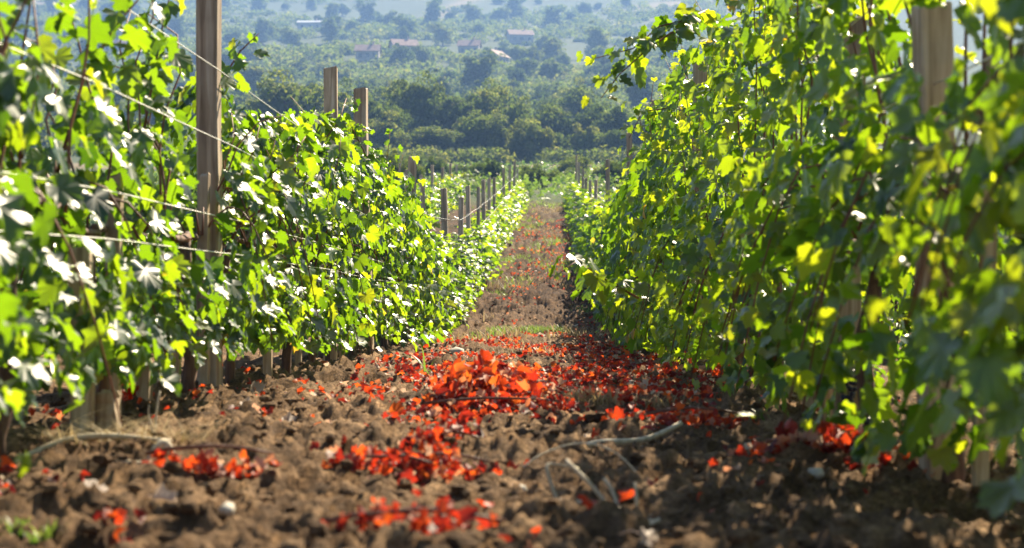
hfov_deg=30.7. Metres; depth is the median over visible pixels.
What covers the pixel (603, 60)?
leafy tree
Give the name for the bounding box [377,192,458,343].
grapevine
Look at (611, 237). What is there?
grapevine
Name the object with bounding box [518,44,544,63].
leafy tree
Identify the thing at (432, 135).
leafy bush
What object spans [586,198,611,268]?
grapevine
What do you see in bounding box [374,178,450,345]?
grapevine
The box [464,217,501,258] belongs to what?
grapevine
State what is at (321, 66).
leafy tree
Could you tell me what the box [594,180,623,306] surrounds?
grapevine
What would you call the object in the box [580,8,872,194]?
trellis wire
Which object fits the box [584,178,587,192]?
wooden post
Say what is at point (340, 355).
vine stake
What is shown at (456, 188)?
grapevine
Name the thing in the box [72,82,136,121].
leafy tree
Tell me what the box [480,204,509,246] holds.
grapevine
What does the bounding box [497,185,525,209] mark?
grapevine
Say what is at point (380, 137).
leafy bush
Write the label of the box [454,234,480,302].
grapevine
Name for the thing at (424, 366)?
grass tuft
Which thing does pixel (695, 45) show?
leafy tree
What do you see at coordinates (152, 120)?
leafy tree
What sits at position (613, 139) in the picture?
leafy bush
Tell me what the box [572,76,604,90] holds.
leafy tree
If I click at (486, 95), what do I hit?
leafy tree
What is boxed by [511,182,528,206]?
grapevine
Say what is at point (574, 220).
grapevine
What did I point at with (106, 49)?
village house
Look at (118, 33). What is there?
leafy tree
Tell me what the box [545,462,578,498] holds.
dead stalk
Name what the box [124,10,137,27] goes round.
leafy tree
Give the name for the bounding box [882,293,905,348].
grapevine
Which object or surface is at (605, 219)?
grapevine
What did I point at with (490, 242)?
grapevine
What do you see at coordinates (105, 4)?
leafy tree
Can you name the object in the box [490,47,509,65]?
village house
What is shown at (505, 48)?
leafy tree
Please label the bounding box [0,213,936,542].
fallen leaves
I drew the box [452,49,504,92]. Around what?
leafy tree
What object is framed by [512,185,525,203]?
grapevine
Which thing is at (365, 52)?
village house
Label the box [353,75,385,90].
leafy tree
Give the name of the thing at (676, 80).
grapevine
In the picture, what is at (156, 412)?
dead stalk
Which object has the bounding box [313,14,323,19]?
leafy tree
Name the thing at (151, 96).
grapevine
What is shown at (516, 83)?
leafy tree
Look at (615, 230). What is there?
grapevine
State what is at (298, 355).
vine stake
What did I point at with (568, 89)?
leafy tree
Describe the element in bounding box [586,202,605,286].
grapevine
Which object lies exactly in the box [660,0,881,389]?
grapevine
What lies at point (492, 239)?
grapevine
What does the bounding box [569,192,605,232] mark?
grapevine
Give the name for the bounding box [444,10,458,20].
leafy tree
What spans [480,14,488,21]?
leafy tree
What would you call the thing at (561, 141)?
leafy bush
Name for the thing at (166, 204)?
trellis wire
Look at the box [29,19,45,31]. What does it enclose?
leafy tree
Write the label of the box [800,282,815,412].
vine stake
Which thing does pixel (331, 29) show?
leafy tree
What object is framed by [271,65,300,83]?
leafy tree
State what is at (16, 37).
leafy tree
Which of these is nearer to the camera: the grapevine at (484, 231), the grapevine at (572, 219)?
the grapevine at (484, 231)
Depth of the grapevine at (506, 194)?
53.68 m
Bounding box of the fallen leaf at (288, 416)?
[281,411,297,421]
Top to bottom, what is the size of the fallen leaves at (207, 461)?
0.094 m
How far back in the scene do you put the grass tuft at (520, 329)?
20.17 m
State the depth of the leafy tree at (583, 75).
492.31 m
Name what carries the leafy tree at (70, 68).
on the ground at (298, 474)
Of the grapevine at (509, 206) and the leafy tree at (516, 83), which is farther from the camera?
the leafy tree at (516, 83)
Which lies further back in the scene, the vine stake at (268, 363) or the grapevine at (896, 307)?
the grapevine at (896, 307)
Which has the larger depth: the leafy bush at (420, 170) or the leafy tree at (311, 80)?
the leafy tree at (311, 80)
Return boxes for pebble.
[218,501,234,516]
[448,347,463,353]
[520,484,526,492]
[808,468,823,478]
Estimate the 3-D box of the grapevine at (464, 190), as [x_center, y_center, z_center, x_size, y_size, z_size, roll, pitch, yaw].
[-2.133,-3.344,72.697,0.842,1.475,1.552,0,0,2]
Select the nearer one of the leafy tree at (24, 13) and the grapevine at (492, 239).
the grapevine at (492, 239)
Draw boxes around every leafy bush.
[368,109,412,150]
[382,148,407,179]
[402,125,465,159]
[402,154,426,167]
[407,165,425,183]
[425,155,448,179]
[444,165,469,176]
[451,109,508,151]
[460,172,477,185]
[466,162,486,179]
[482,158,501,181]
[487,123,512,154]
[501,117,556,160]
[518,163,561,188]
[554,132,572,151]
[555,154,593,177]
[561,166,586,179]
[567,123,604,154]
[590,159,625,180]
[599,129,626,160]
[601,158,626,189]
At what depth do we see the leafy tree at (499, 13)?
933.58 m
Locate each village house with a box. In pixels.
[103,39,126,52]
[296,18,322,29]
[354,41,381,60]
[388,36,419,56]
[457,37,481,53]
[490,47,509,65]
[505,27,534,43]
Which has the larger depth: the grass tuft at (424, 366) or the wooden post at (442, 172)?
the wooden post at (442, 172)
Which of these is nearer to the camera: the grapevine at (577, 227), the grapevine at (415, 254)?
the grapevine at (415, 254)
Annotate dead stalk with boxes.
[23,433,170,456]
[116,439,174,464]
[148,391,160,432]
[522,442,635,471]
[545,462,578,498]
[559,459,657,523]
[586,421,682,448]
[619,482,638,506]
[649,518,660,524]
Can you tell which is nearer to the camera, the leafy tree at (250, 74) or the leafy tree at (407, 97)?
the leafy tree at (407, 97)
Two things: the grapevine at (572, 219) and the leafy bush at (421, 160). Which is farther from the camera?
the leafy bush at (421, 160)
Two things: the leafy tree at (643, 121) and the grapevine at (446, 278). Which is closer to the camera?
the grapevine at (446, 278)
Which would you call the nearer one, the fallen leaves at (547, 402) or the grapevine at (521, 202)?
the fallen leaves at (547, 402)
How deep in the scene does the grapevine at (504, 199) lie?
49.33 m
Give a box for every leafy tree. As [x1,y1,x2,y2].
[0,0,16,16]
[8,30,27,42]
[16,7,32,18]
[16,16,31,37]
[25,2,46,16]
[28,100,59,146]
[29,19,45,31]
[34,91,57,125]
[43,0,59,12]
[51,64,67,82]
[58,23,80,40]
[63,61,75,76]
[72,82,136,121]
[74,39,107,67]
[76,0,96,9]
[97,1,108,8]
[100,1,125,30]
[115,31,121,38]
[121,101,143,120]
[123,6,138,14]
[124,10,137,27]
[133,0,141,10]
[141,96,186,126]
[166,14,185,37]
[169,77,191,94]
[185,66,195,85]
[190,47,195,64]
[221,29,241,45]
[221,48,249,70]
[222,0,232,8]
[224,27,239,35]
[224,91,255,106]
[226,89,251,95]
[228,56,268,97]
[235,37,259,61]
[236,97,258,113]
[243,67,352,146]
[243,91,258,101]
[249,0,267,10]
[253,14,270,41]
[266,23,278,38]
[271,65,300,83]
[275,25,303,46]
[281,2,289,9]
[283,65,297,77]
[286,57,311,72]
[304,78,320,87]
[305,0,317,10]
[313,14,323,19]
[315,61,331,76]
[318,13,342,33]
[319,84,353,92]
[321,17,341,42]
[321,100,353,133]
[324,2,340,20]
[336,3,351,15]
[337,67,352,82]
[339,76,385,107]
[345,19,361,29]
[351,0,376,23]
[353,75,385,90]
[355,78,377,93]
[368,92,413,135]
[371,79,400,106]
[372,14,383,23]
[381,9,397,25]
[381,70,446,150]
[383,78,398,87]
[385,43,415,65]
[389,13,417,34]
[397,26,410,38]
[410,44,430,62]
[422,0,444,23]
[425,21,442,30]
[425,94,482,144]
[428,21,453,45]
[431,68,456,96]
[437,69,460,84]
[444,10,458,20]
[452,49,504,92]
[458,90,476,102]
[460,1,482,21]
[460,85,510,116]
[470,80,481,95]
[471,22,485,33]
[474,49,505,64]
[476,46,492,53]
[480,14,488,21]
[482,77,531,116]
[486,95,534,128]
[487,6,512,22]
[489,80,518,97]
[492,0,507,3]
[497,43,510,53]
[501,78,523,89]
[504,0,525,18]
[504,56,539,75]
[505,65,529,82]
[506,44,525,61]
[512,86,530,102]
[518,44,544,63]
[528,88,551,103]
[528,96,557,117]
[528,101,573,137]
[531,79,560,95]
[531,97,549,108]
[535,33,550,51]
[535,57,570,79]
[540,37,566,61]
[543,3,567,24]
[549,76,589,103]
[550,51,570,65]
[551,84,601,120]
[561,63,572,71]
[561,97,611,137]
[564,10,576,19]
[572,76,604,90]
[573,72,591,78]
[575,2,593,15]
[579,66,593,75]
[584,20,612,55]
[588,45,617,63]
[588,87,607,98]
[589,50,626,74]
[590,60,618,79]
[590,100,645,147]
[593,1,602,10]
[614,67,657,108]
[616,42,631,51]
[621,0,630,7]
[636,103,649,145]
[645,70,661,86]
[646,52,656,65]
[654,45,678,63]
[658,5,672,13]
[661,57,689,69]
[683,41,705,57]
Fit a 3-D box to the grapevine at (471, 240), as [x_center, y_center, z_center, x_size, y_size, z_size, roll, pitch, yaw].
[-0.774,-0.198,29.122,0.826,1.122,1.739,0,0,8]
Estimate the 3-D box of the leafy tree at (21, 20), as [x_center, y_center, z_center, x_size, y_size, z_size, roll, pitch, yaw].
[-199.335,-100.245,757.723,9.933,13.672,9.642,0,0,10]
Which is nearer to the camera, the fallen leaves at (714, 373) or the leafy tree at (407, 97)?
the fallen leaves at (714, 373)
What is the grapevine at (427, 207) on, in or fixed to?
on the ground at (298, 474)
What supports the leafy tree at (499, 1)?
on the ground at (298, 474)
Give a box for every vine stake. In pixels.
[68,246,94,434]
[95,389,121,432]
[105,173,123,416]
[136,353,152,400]
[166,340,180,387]
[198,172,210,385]
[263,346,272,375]
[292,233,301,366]
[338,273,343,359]
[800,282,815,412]
[821,165,832,420]
[971,51,999,485]
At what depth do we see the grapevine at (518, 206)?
56.10 m
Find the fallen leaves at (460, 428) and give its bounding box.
[398,399,484,449]
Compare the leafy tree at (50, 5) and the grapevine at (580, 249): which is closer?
the grapevine at (580, 249)
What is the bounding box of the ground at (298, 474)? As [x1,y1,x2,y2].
[0,0,1023,547]
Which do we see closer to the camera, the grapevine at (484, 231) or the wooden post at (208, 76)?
the wooden post at (208, 76)
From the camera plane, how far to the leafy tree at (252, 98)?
359.50 m
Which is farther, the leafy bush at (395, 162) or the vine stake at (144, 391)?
the leafy bush at (395, 162)
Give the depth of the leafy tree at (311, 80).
454.77 m
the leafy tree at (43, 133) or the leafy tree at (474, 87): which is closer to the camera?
the leafy tree at (43, 133)
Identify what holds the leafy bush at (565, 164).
on the ground at (298, 474)
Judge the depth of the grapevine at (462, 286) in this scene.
21.33 m
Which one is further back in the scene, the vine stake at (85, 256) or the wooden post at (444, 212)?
the wooden post at (444, 212)
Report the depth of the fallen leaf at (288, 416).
6.14 m
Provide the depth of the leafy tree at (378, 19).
886.25 m
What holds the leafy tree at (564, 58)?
on the ground at (298, 474)
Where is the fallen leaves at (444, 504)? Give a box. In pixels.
[321,484,540,547]
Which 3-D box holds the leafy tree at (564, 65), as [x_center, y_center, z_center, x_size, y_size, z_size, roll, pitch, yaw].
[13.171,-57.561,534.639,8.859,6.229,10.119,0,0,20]
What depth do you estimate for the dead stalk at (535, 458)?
4.49 m
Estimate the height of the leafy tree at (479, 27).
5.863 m
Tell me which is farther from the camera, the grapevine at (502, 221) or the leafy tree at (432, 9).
the leafy tree at (432, 9)
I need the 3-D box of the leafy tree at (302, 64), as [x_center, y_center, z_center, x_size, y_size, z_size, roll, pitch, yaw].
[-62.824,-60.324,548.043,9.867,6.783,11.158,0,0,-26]
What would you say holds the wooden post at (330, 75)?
on the ground at (298, 474)
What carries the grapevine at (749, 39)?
on the ground at (298, 474)
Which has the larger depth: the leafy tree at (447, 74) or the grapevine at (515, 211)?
the leafy tree at (447, 74)
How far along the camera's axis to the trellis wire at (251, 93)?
7.17 m
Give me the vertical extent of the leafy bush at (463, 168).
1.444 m
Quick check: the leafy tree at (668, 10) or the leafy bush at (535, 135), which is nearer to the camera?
the leafy bush at (535, 135)
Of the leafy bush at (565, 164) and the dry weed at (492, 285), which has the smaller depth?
the dry weed at (492, 285)
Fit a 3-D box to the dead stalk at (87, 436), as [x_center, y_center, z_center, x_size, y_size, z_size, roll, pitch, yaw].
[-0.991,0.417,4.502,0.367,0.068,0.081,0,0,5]
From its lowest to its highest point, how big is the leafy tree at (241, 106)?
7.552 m
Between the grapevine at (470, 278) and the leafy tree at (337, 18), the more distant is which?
the leafy tree at (337, 18)
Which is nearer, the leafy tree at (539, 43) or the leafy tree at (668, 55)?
the leafy tree at (668, 55)
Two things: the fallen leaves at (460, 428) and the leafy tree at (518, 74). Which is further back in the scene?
the leafy tree at (518, 74)
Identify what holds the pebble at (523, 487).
on the ground at (298, 474)
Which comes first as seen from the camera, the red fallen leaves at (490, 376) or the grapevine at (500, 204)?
the red fallen leaves at (490, 376)
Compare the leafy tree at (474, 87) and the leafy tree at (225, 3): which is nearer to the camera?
the leafy tree at (474, 87)
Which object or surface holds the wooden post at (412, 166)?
on the ground at (298, 474)
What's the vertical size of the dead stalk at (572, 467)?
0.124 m
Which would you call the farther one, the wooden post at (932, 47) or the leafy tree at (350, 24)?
the leafy tree at (350, 24)
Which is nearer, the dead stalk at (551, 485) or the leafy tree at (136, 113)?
the dead stalk at (551, 485)
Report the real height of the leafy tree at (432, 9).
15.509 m
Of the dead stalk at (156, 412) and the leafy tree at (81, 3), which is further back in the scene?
the leafy tree at (81, 3)
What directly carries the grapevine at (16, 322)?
on the ground at (298, 474)
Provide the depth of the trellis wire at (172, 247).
5.61 m
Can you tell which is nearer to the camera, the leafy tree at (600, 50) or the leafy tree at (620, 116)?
the leafy tree at (620, 116)
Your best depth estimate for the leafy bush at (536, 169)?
104.45 m
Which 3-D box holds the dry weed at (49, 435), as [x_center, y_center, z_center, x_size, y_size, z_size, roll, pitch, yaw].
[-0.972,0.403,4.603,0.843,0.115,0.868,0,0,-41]
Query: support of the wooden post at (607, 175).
on the ground at (298, 474)
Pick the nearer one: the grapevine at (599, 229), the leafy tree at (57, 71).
the grapevine at (599, 229)
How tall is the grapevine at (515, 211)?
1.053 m
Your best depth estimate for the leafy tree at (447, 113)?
218.80 m
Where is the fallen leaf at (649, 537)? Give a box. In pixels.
[618,527,657,545]
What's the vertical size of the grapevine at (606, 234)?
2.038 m
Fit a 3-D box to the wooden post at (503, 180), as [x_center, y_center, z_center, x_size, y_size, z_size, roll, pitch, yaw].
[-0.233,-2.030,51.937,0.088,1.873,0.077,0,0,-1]
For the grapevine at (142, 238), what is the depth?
16.04 m
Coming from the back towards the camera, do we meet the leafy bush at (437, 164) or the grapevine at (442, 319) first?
the leafy bush at (437, 164)
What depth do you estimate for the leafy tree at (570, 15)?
928.61 m
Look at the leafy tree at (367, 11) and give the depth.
923.35 m
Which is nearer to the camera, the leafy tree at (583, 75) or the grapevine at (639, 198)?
the grapevine at (639, 198)
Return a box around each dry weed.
[8,410,243,450]
[34,413,261,445]
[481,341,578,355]
[482,277,520,289]
[554,380,632,408]
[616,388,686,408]
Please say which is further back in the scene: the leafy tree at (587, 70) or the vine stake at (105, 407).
the leafy tree at (587, 70)
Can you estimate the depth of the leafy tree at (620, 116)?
214.91 m
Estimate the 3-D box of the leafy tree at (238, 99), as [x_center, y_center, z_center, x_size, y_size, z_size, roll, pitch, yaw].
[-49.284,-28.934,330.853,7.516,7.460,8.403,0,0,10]
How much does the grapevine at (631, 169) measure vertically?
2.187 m
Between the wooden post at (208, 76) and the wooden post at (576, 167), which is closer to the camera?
the wooden post at (208, 76)
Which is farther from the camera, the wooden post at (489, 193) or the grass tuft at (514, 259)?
the wooden post at (489, 193)
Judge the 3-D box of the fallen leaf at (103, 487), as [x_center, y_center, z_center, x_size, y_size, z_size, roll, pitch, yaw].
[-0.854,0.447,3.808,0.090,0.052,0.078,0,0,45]
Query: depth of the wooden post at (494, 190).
43.71 m
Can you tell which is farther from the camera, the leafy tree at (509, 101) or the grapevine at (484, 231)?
the leafy tree at (509, 101)
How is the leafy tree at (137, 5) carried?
on the ground at (298, 474)
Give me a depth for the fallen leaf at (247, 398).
6.31 m
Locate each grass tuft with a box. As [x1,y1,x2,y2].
[0,515,70,543]
[405,346,437,373]
[486,324,543,333]
[498,256,548,262]
[521,324,574,333]
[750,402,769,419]
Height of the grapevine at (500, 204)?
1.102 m
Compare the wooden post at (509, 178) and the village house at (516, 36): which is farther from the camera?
the village house at (516, 36)
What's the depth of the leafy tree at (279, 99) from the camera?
203.42 m
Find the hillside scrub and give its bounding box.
[0,0,824,164]
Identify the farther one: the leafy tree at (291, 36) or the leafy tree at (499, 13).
the leafy tree at (499, 13)
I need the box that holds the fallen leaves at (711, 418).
[628,402,759,430]
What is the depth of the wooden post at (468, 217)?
30.51 m
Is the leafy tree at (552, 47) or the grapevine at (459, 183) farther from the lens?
the leafy tree at (552, 47)
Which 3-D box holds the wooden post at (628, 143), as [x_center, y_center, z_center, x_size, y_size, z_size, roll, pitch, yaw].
[1.440,-0.478,22.906,0.078,2.534,0.085,0,0,0]
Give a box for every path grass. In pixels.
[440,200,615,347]
[469,197,620,348]
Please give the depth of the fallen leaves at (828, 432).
4.78 m
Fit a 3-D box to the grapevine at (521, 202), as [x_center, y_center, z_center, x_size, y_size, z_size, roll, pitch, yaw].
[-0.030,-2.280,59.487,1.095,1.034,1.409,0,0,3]
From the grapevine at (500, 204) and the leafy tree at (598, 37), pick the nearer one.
the grapevine at (500, 204)
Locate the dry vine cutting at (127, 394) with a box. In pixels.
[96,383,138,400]
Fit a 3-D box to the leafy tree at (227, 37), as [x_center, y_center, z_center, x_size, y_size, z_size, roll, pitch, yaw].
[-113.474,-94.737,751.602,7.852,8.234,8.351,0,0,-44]
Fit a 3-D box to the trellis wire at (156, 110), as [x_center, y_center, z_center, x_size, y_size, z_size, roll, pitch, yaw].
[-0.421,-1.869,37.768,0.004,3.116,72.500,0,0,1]
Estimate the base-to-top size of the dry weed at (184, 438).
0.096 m
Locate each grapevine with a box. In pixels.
[0,0,80,477]
[0,0,181,458]
[0,0,228,394]
[17,211,57,359]
[18,269,44,353]
[37,212,103,353]
[67,0,286,392]
[98,233,166,266]
[132,32,338,383]
[222,111,359,373]
[259,107,380,362]
[268,90,404,361]
[301,119,414,355]
[342,128,422,341]
[349,155,443,351]
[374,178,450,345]
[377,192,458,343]
[393,227,452,341]
[418,180,433,224]
[425,183,440,222]
[425,230,469,337]
[426,177,449,216]
[427,185,440,219]
[429,189,440,218]
[430,232,477,321]
[430,248,471,330]
[434,174,455,210]
[434,175,451,213]
[438,174,455,209]
[438,233,475,297]
[439,237,482,297]
[445,174,460,207]
[445,231,482,314]
[445,232,476,310]
[447,174,459,207]
[448,226,493,284]
[448,228,489,289]
[450,182,458,209]
[451,170,465,203]
[451,172,463,205]
[452,228,493,272]
[454,226,502,271]
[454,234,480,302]
[457,223,503,282]
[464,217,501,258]
[464,221,498,258]
[464,225,499,270]
[471,207,506,256]
[471,214,506,256]
[471,218,506,264]
[474,207,511,236]
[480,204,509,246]
[486,198,512,235]
[486,204,513,241]
[491,198,514,235]
[491,208,513,243]
[494,209,507,245]
[496,192,516,208]
[496,193,519,228]
[496,193,524,226]
[496,198,519,230]
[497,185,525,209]
[500,190,524,219]
[500,191,522,220]
[505,187,527,214]
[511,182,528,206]
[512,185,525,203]
[548,0,830,376]
[560,184,581,205]
[561,198,601,242]
[562,179,584,200]
[562,189,601,225]
[563,194,604,237]
[564,185,580,208]
[564,187,576,210]
[565,192,603,239]
[566,189,592,224]
[567,192,602,229]
[568,200,605,252]
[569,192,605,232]
[569,201,593,254]
[571,2,795,370]
[571,189,593,206]
[572,194,598,241]
[572,197,602,255]
[572,212,586,253]
[574,201,600,265]
[578,193,604,269]
[578,201,602,264]
[581,190,613,309]
[584,199,612,267]
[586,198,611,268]
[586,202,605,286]
[587,181,623,327]
[592,227,602,301]
[593,130,730,350]
[593,148,637,334]
[593,167,628,319]
[594,124,650,344]
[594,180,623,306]
[596,181,624,331]
[604,140,732,352]
[604,158,645,340]
[610,79,745,353]
[614,0,757,367]
[619,10,761,351]
[620,40,729,352]
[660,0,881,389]
[688,0,1022,426]
[689,0,962,410]
[732,0,1023,483]
[838,0,1023,517]
[861,216,914,359]
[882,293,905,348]
[887,272,914,358]
[900,0,1023,479]
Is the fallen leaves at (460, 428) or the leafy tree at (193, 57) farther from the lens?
the leafy tree at (193, 57)
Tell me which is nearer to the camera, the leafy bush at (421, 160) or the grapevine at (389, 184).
the grapevine at (389, 184)
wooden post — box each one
[196,0,222,386]
[323,66,338,360]
[354,87,373,348]
[405,156,416,340]
[420,178,424,213]
[431,165,433,197]
[441,167,443,184]
[441,188,447,241]
[458,197,463,243]
[465,186,470,228]
[476,187,479,226]
[481,179,485,251]
[487,178,490,213]
[493,177,495,209]
[502,167,504,196]
[508,165,510,189]
[513,161,515,185]
[575,155,576,180]
[578,162,579,185]
[581,169,583,189]
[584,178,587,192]
[588,180,591,197]
[594,179,597,200]
[606,159,609,201]
[626,132,632,174]
[691,61,706,361]
[833,16,866,414]
[911,1,958,480]
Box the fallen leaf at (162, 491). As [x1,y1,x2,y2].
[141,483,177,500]
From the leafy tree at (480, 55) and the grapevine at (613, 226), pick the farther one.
the leafy tree at (480, 55)
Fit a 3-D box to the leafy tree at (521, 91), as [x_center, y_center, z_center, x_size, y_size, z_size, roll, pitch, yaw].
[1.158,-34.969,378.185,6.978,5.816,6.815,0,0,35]
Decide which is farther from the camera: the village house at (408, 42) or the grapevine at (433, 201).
the village house at (408, 42)
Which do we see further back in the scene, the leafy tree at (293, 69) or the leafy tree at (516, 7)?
the leafy tree at (516, 7)
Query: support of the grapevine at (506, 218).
on the ground at (298, 474)
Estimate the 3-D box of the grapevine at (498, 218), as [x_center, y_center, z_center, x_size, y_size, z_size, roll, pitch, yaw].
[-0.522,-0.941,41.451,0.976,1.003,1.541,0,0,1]
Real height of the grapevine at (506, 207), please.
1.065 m
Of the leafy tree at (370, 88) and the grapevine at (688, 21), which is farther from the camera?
the leafy tree at (370, 88)
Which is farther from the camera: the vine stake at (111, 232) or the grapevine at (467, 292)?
the grapevine at (467, 292)
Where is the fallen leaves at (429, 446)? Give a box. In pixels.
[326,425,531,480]
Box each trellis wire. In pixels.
[0,43,517,243]
[0,230,398,282]
[3,171,505,262]
[130,10,517,219]
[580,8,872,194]
[580,41,1022,197]
[847,235,1022,250]
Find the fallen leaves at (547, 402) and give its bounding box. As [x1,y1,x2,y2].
[412,390,596,418]
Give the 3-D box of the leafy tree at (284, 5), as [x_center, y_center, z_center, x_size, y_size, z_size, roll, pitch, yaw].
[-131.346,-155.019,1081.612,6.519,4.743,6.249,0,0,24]
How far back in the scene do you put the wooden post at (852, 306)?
6.11 m
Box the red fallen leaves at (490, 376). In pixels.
[389,349,552,415]
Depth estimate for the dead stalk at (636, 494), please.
3.94 m
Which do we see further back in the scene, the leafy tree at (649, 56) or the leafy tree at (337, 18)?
the leafy tree at (337, 18)
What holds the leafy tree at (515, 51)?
on the ground at (298, 474)
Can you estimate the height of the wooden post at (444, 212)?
1.802 m
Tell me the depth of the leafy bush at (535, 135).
201.61 m
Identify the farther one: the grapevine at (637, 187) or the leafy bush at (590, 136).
the leafy bush at (590, 136)
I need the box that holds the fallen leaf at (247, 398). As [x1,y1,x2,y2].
[237,395,251,406]
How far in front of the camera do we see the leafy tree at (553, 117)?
220.50 m
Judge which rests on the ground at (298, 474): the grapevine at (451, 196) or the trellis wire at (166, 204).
the grapevine at (451, 196)
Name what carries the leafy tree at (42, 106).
on the ground at (298, 474)
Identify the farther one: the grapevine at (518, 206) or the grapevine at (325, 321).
the grapevine at (518, 206)
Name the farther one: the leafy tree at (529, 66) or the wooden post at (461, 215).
the leafy tree at (529, 66)
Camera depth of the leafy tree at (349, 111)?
210.65 m
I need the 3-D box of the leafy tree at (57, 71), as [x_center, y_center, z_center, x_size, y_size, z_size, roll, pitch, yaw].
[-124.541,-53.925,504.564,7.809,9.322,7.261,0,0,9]
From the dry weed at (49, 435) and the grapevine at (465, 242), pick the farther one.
the grapevine at (465, 242)
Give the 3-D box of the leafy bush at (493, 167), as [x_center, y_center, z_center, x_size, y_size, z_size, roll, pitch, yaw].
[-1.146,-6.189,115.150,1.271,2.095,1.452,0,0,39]
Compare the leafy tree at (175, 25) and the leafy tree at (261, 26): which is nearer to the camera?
the leafy tree at (261, 26)
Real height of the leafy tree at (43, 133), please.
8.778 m
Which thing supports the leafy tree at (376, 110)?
on the ground at (298, 474)
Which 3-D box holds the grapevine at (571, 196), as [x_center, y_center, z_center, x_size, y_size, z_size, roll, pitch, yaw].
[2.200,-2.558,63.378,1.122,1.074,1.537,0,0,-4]
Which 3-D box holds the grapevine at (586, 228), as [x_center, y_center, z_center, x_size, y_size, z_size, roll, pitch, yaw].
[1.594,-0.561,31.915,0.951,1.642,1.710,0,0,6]
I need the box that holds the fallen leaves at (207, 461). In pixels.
[140,444,282,478]
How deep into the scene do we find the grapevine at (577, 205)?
49.09 m
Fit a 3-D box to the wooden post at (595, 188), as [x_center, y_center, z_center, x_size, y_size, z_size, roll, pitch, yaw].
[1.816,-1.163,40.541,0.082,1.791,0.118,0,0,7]
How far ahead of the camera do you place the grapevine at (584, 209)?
41.32 m
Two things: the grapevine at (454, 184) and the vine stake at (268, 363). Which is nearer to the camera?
the vine stake at (268, 363)
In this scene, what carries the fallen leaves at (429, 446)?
on the ground at (298, 474)
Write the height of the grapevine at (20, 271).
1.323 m
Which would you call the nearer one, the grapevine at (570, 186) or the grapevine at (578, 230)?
the grapevine at (578, 230)
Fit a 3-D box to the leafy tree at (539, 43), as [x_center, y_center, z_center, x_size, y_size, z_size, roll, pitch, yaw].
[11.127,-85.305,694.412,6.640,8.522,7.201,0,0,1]
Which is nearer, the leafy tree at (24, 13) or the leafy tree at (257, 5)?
the leafy tree at (24, 13)
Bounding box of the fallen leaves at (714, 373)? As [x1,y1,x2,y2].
[687,363,750,388]
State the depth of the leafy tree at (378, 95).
304.06 m
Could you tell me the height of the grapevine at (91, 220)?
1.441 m
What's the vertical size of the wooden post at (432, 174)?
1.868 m
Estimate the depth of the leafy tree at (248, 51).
599.92 m
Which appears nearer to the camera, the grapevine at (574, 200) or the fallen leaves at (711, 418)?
the fallen leaves at (711, 418)
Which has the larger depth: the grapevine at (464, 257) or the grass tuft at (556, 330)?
the grapevine at (464, 257)
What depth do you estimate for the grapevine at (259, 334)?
7.78 m
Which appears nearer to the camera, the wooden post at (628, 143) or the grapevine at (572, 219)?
the wooden post at (628, 143)
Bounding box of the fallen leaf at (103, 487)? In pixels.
[84,479,108,491]
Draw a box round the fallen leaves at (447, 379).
[427,374,464,410]
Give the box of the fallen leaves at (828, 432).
[736,418,909,464]
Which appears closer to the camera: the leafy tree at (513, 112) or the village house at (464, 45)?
the leafy tree at (513, 112)
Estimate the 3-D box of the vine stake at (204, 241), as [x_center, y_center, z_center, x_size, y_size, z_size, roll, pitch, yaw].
[-1.192,0.106,7.221,0.045,1.001,0.037,0,0,7]
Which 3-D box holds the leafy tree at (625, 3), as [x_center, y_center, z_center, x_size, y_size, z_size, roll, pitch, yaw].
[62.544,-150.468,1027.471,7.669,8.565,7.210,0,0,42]
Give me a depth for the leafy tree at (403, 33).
748.35 m
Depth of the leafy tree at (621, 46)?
691.22 m
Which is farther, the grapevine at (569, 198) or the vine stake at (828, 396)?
the grapevine at (569, 198)
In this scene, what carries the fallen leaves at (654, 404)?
on the ground at (298, 474)
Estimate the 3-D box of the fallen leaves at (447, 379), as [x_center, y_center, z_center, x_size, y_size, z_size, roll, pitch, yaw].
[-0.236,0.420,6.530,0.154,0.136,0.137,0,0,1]
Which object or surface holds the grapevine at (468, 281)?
on the ground at (298, 474)
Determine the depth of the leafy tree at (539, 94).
367.64 m
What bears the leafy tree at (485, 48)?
on the ground at (298, 474)
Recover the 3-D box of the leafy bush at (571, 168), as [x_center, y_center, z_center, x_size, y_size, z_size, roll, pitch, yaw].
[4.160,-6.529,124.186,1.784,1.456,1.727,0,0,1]
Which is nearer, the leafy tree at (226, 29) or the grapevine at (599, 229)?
the grapevine at (599, 229)
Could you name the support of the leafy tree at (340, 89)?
on the ground at (298, 474)
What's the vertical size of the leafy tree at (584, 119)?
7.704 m
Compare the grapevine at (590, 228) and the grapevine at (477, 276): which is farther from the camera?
the grapevine at (590, 228)
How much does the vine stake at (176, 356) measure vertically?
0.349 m
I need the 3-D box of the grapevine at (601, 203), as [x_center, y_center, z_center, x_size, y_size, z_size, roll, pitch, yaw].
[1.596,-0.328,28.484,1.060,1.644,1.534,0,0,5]
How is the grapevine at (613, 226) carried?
on the ground at (298, 474)
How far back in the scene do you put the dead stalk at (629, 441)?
5.54 m
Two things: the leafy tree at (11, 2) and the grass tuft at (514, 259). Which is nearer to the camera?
the grass tuft at (514, 259)
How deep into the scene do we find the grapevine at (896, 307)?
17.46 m

